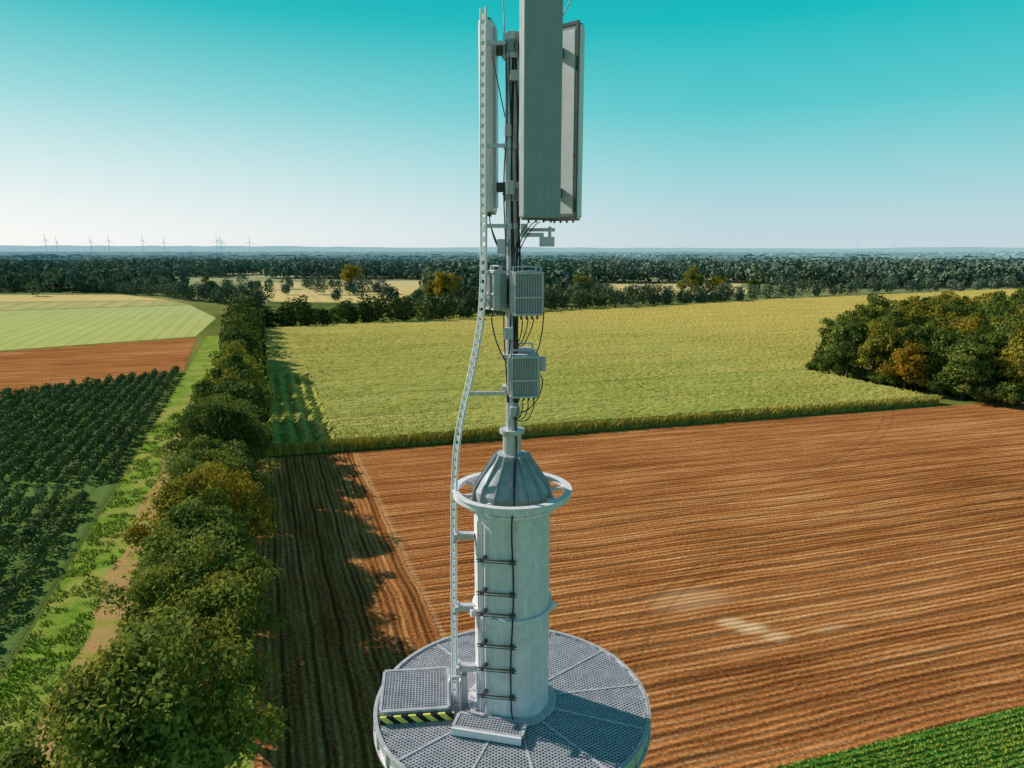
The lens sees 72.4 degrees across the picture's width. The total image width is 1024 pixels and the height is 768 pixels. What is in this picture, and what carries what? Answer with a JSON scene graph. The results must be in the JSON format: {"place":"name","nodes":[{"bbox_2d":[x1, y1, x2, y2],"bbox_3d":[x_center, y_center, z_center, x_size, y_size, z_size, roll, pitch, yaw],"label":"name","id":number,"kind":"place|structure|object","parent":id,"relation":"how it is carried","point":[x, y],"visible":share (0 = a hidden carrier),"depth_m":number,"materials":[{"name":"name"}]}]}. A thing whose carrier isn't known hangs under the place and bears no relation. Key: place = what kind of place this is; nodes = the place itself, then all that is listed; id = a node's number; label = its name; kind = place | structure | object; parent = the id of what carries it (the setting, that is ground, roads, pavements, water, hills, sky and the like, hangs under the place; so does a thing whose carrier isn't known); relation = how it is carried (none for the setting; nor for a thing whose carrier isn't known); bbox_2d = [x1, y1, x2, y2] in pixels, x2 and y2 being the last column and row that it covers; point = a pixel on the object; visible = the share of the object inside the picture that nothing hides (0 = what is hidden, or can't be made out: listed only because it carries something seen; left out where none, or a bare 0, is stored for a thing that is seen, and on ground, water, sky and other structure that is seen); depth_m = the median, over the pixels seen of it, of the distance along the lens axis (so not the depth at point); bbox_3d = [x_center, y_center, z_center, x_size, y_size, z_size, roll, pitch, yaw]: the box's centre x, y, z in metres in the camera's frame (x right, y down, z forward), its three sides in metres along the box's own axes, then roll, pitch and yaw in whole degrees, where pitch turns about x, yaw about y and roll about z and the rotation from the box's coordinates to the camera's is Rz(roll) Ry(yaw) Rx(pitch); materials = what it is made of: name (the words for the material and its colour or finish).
{"place":"outdoors","nodes":[
{"label":"outdoors","id":0,"kind":"place"},
{"bbox_2d":[0,295,162,301],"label":"gold stubble field","id":1,"kind":"structure","parent":0,"point":[23,298],"depth_m":586.61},
{"bbox_2d":[0,372,183,673],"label":"orchard field","id":2,"kind":"structure","parent":0,"point":[24,611],"depth_m":104.14,"materials":[{"name":"green plant"}]},
{"bbox_2d":[0,483,89,622],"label":"orchard","id":3,"kind":"object","parent":2,"relation":"on","point":[53,532],"visible":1,"depth_m":98.37,"materials":[{"name":"green plant"}]},
{"bbox_2d":[0,365,180,483],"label":"orchard","id":4,"kind":"object","parent":2,"relation":"on","point":[91,397],"visible":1,"depth_m":158.09,"materials":[{"name":"green plant"}]},
{"bbox_2d":[0,301,188,310],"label":"tan stubble field","id":5,"kind":"structure","parent":0,"point":[4,306],"depth_m":522.08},
{"bbox_2d":[0,337,195,395],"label":"ploughed field","id":6,"kind":"structure","parent":0,"point":[24,369],"depth_m":255.28,"materials":[{"name":"soil"}]},
{"bbox_2d":[0,305,215,350],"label":"pale crop field","id":7,"kind":"structure","parent":0,"point":[23,329],"depth_m":376.94,"materials":[{"name":"plant"}]},
{"bbox_2d":[30,383,201,767],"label":"dirt path","id":8,"kind":"structure","parent":0,"point":[102,633],"depth_m":78.78,"materials":[{"name":"brown soil"}]},
{"bbox_2d":[258,281,418,302],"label":"gold stubble field","id":9,"kind":"structure","parent":0,"point":[405,288],"depth_m":669.35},
{"bbox_2d":[339,264,363,282],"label":"tree","id":10,"kind":"object","parent":9,"relation":"on","point":[350,271],"visible":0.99,"depth_m":691.07,"materials":[{"name":"green plant"}]},
{"bbox_2d":[0,271,1023,682],"bbox_3d":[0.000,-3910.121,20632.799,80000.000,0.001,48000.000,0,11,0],"label":"ground","id":11,"kind":"structure","parent":0,"point":[218,311],"depth_m":478.83,"materials":[{"name":"green plant"}]},
{"bbox_2d":[0,336,257,767],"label":"grass verge","id":12,"kind":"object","parent":11,"relation":"on","point":[201,363],"depth_m":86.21,"materials":[{"name":"green plant"}]},
{"bbox_2d":[123,625,147,636],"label":"roadside shrub","id":13,"kind":"object","parent":12,"relation":"on","point":[130,628],"visible":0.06,"depth_m":71.26,"materials":[{"name":"green plant"}]},
{"bbox_2d":[0,605,290,767],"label":"oak tree","id":14,"kind":"object","parent":12,"relation":"on","point":[127,695],"visible":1,"depth_m":39.56,"materials":[{"name":"green plant"}]},
{"bbox_2d":[90,531,290,673],"bbox_3d":[-25.443,21.597,58.060,13.466,16.347,12.947,6,12,28],"label":"oak tree","id":15,"kind":"object","parent":12,"relation":"on","point":[189,584],"visible":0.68,"depth_m":56.29,"materials":[{"name":"green plant"}]},
{"bbox_2d":[105,607,283,765],"bbox_3d":[-24.111,23.972,49.339,13.564,14.870,15.008,0,11,0],"label":"oak tree","id":16,"kind":"object","parent":12,"relation":"on","point":[256,673],"visible":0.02,"depth_m":52.25,"materials":[{"name":"green plant"}]},
{"bbox_2d":[122,487,271,630],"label":"oak tree","id":17,"kind":"object","parent":12,"relation":"on","point":[215,520],"visible":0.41,"depth_m":65.52,"materials":[{"name":"green plant"}]},
{"bbox_2d":[190,390,205,403],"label":"roadside shrub","id":18,"kind":"object","parent":12,"relation":"on","point":[193,393],"visible":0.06,"depth_m":169.67,"materials":[{"name":"green plant"}]},
{"bbox_2d":[119,461,279,562],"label":"oak tree","id":19,"kind":"object","parent":12,"relation":"on","point":[179,491],"visible":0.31,"depth_m":74.37,"materials":[{"name":"green plant"}]},
{"bbox_2d":[166,396,247,436],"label":"oak tree","id":20,"kind":"object","parent":12,"relation":"on","point":[176,416],"visible":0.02,"depth_m":119.18,"materials":[{"name":"green plant"}]},
{"bbox_2d":[172,431,255,481],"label":"oak tree","id":21,"kind":"object","parent":12,"relation":"on","point":[215,443],"visible":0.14,"depth_m":97.95,"materials":[{"name":"green plant"}]},
{"bbox_2d":[151,446,279,521],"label":"oak tree","id":22,"kind":"object","parent":12,"relation":"on","point":[192,459],"visible":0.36,"depth_m":91.27,"materials":[{"name":"green plant"}]},
{"bbox_2d":[160,399,273,469],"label":"oak tree","id":23,"kind":"object","parent":12,"relation":"on","point":[224,422],"visible":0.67,"depth_m":103.74,"materials":[{"name":"green plant"}]},
{"bbox_2d":[156,464,279,527],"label":"oak tree","id":24,"kind":"object","parent":12,"relation":"on","point":[264,512],"visible":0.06,"depth_m":85.85,"materials":[{"name":"green plant"}]},
{"bbox_2d":[178,394,273,446],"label":"oak tree","id":25,"kind":"object","parent":12,"relation":"on","point":[242,401],"visible":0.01,"depth_m":114.44,"materials":[{"name":"green plant"}]},
{"bbox_2d":[204,353,253,400],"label":"oak tree","id":26,"kind":"object","parent":12,"relation":"on","point":[235,358],"visible":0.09,"depth_m":150.40,"materials":[{"name":"green plant"}]},
{"bbox_2d":[189,368,278,422],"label":"oak tree","id":27,"kind":"object","parent":12,"relation":"on","point":[202,392],"visible":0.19,"depth_m":134.62,"materials":[{"name":"green plant"}]},
{"bbox_2d":[211,340,256,378],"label":"oak tree","id":28,"kind":"object","parent":12,"relation":"on","point":[229,347],"visible":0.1,"depth_m":176.37,"materials":[{"name":"green plant"}]},
{"bbox_2d":[198,380,271,440],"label":"oak tree","id":29,"kind":"object","parent":12,"relation":"on","point":[238,391],"visible":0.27,"depth_m":127.77,"materials":[{"name":"green plant"}]},
{"bbox_2d":[208,317,263,365],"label":"oak tree","id":30,"kind":"object","parent":12,"relation":"on","point":[233,332],"visible":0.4,"depth_m":214.46,"materials":[{"name":"green plant"}]},
{"bbox_2d":[200,355,273,391],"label":"oak tree","id":31,"kind":"object","parent":12,"relation":"on","point":[253,364],"visible":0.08,"depth_m":160.27,"materials":[{"name":"green plant"}]},
{"bbox_2d":[204,365,269,419],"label":"oak tree","id":32,"kind":"object","parent":12,"relation":"on","point":[229,370],"visible":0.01,"depth_m":144.41,"materials":[{"name":"green plant"}]},
{"bbox_2d":[218,325,262,353],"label":"oak tree","id":33,"kind":"object","parent":12,"relation":"on","point":[247,330],"visible":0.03,"depth_m":231.80,"materials":[{"name":"green plant"}]},
{"bbox_2d":[222,336,259,355],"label":"oak tree","id":34,"kind":"object","parent":12,"relation":"on","point":[241,338],"visible":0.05,"depth_m":207.20,"materials":[{"name":"green plant"}]},
{"bbox_2d":[219,342,264,378],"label":"oak tree","id":35,"kind":"object","parent":12,"relation":"on","point":[258,369],"visible":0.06,"depth_m":186.69,"materials":[{"name":"green plant"}]},
{"bbox_2d":[220,323,263,356],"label":"oak tree","id":36,"kind":"object","parent":12,"relation":"on","point":[261,352],"visible":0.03,"depth_m":225.21,"materials":[{"name":"green plant"}]},
{"bbox_2d":[235,340,266,367],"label":"oak tree","id":37,"kind":"object","parent":12,"relation":"on","point":[254,353],"visible":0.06,"depth_m":199.67,"materials":[{"name":"green plant"}]},
{"bbox_2d":[201,275,219,300],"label":"tree","id":38,"kind":"object","parent":11,"relation":"on","point":[208,282],"visible":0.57,"depth_m":553.07,"materials":[{"name":"green plant"}]},
{"bbox_2d":[421,280,436,296],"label":"tree","id":39,"kind":"object","parent":11,"relation":"on","point":[428,288],"visible":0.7,"depth_m":521.43,"materials":[{"name":"green plant"}]},
{"bbox_2d":[432,271,463,300],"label":"tree","id":40,"kind":"object","parent":11,"relation":"on","point":[445,283],"visible":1,"depth_m":510.62,"materials":[{"name":"green plant"}]},
{"bbox_2d":[0,254,1023,296],"bbox_3d":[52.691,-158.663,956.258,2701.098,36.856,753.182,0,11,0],"label":"forest","id":41,"kind":"object","parent":11,"relation":"on","point":[21,274],"visible":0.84,"depth_m":830.87,"materials":[{"name":"green plant"}]},
{"bbox_2d":[0,255,1023,264],"bbox_3d":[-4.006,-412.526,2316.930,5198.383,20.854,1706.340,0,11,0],"label":"distant forest","id":42,"kind":"object","parent":11,"relation":"on","point":[419,259],"visible":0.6,"depth_m":2239.07,"materials":[{"name":"green plant"}]},
{"bbox_2d":[0,251,1023,256],"bbox_3d":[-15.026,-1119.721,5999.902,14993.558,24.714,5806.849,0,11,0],"label":"distant forest","id":43,"kind":"object","parent":11,"relation":"on","point":[377,253],"visible":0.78,"depth_m":4231.18,"materials":[{"name":"green plant"}]},
{"bbox_2d":[4,271,1021,349],"bbox_3d":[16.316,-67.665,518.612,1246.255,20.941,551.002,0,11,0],"label":"hedgerow trees","id":44,"kind":"object","parent":11,"relation":"on","point":[247,305],"visible":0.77,"depth_m":505.92,"materials":[{"name":"green plant"}]},
{"bbox_2d":[572,274,591,290],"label":"tree","id":45,"kind":"object","parent":11,"relation":"on","point":[578,277],"visible":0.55,"depth_m":591.43,"materials":[{"name":"green plant"}]},
{"bbox_2d":[676,265,706,291],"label":"tree","id":46,"kind":"object","parent":11,"relation":"on","point":[696,279],"visible":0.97,"depth_m":581.34,"materials":[{"name":"green plant"}]},
{"bbox_2d":[704,276,726,291],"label":"tree","id":47,"kind":"object","parent":11,"relation":"on","point":[715,281],"visible":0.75,"depth_m":571.94,"materials":[{"name":"green plant"}]},
{"bbox_2d":[747,278,760,289],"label":"tree","id":48,"kind":"object","parent":11,"relation":"on","point":[754,281],"visible":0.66,"depth_m":602.76,"materials":[{"name":"green plant"}]},
{"bbox_2d":[805,287,1023,406],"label":"woodland","id":49,"kind":"object","parent":11,"relation":"on","point":[972,347],"visible":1,"depth_m":205.26,"materials":[{"name":"green plant"}]},
{"bbox_2d":[0,245,1023,251],"bbox_3d":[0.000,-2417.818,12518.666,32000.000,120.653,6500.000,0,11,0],"label":"hills","id":50,"kind":"structure","parent":0,"point":[52,248],"depth_m":10938.17,"materials":[{"name":"green plant"}]},
{"bbox_2d":[0,0,1023,248],"label":"sky","id":51,"kind":"structure","parent":0,"point":[818,124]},
{"bbox_2d":[254,400,1023,767],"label":"ploughed field","id":52,"kind":"structure","parent":0,"point":[766,592],"depth_m":87.51,"materials":[{"name":"soil"}]},
{"bbox_2d":[373,0,650,767],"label":"telecommunication tower","id":53,"kind":"structure","parent":52,"relation":"on","point":[511,680],"depth_m":10.94,"materials":[{"name":"metal"}]},
{"bbox_2d":[263,288,1023,454],"bbox_3d":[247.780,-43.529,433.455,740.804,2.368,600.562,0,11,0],"label":"corn field","id":54,"kind":"structure","parent":0,"point":[296,409],"depth_m":231.54,"materials":[{"name":"plant"}]},
{"bbox_2d":[262,333,943,456],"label":"corn plants","id":55,"kind":"object","parent":54,"relation":"on","point":[320,446],"visible":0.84,"depth_m":170.77,"materials":[{"name":"green plant"}]},
{"bbox_2d":[609,284,747,295],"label":"gold stubble field","id":56,"kind":"structure","parent":0,"point":[620,286],"depth_m":758.51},
{"bbox_2d":[768,706,1023,767],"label":"green crop field","id":57,"kind":"structure","parent":0,"point":[924,741],"depth_m":56.87,"materials":[{"name":"green plant"}]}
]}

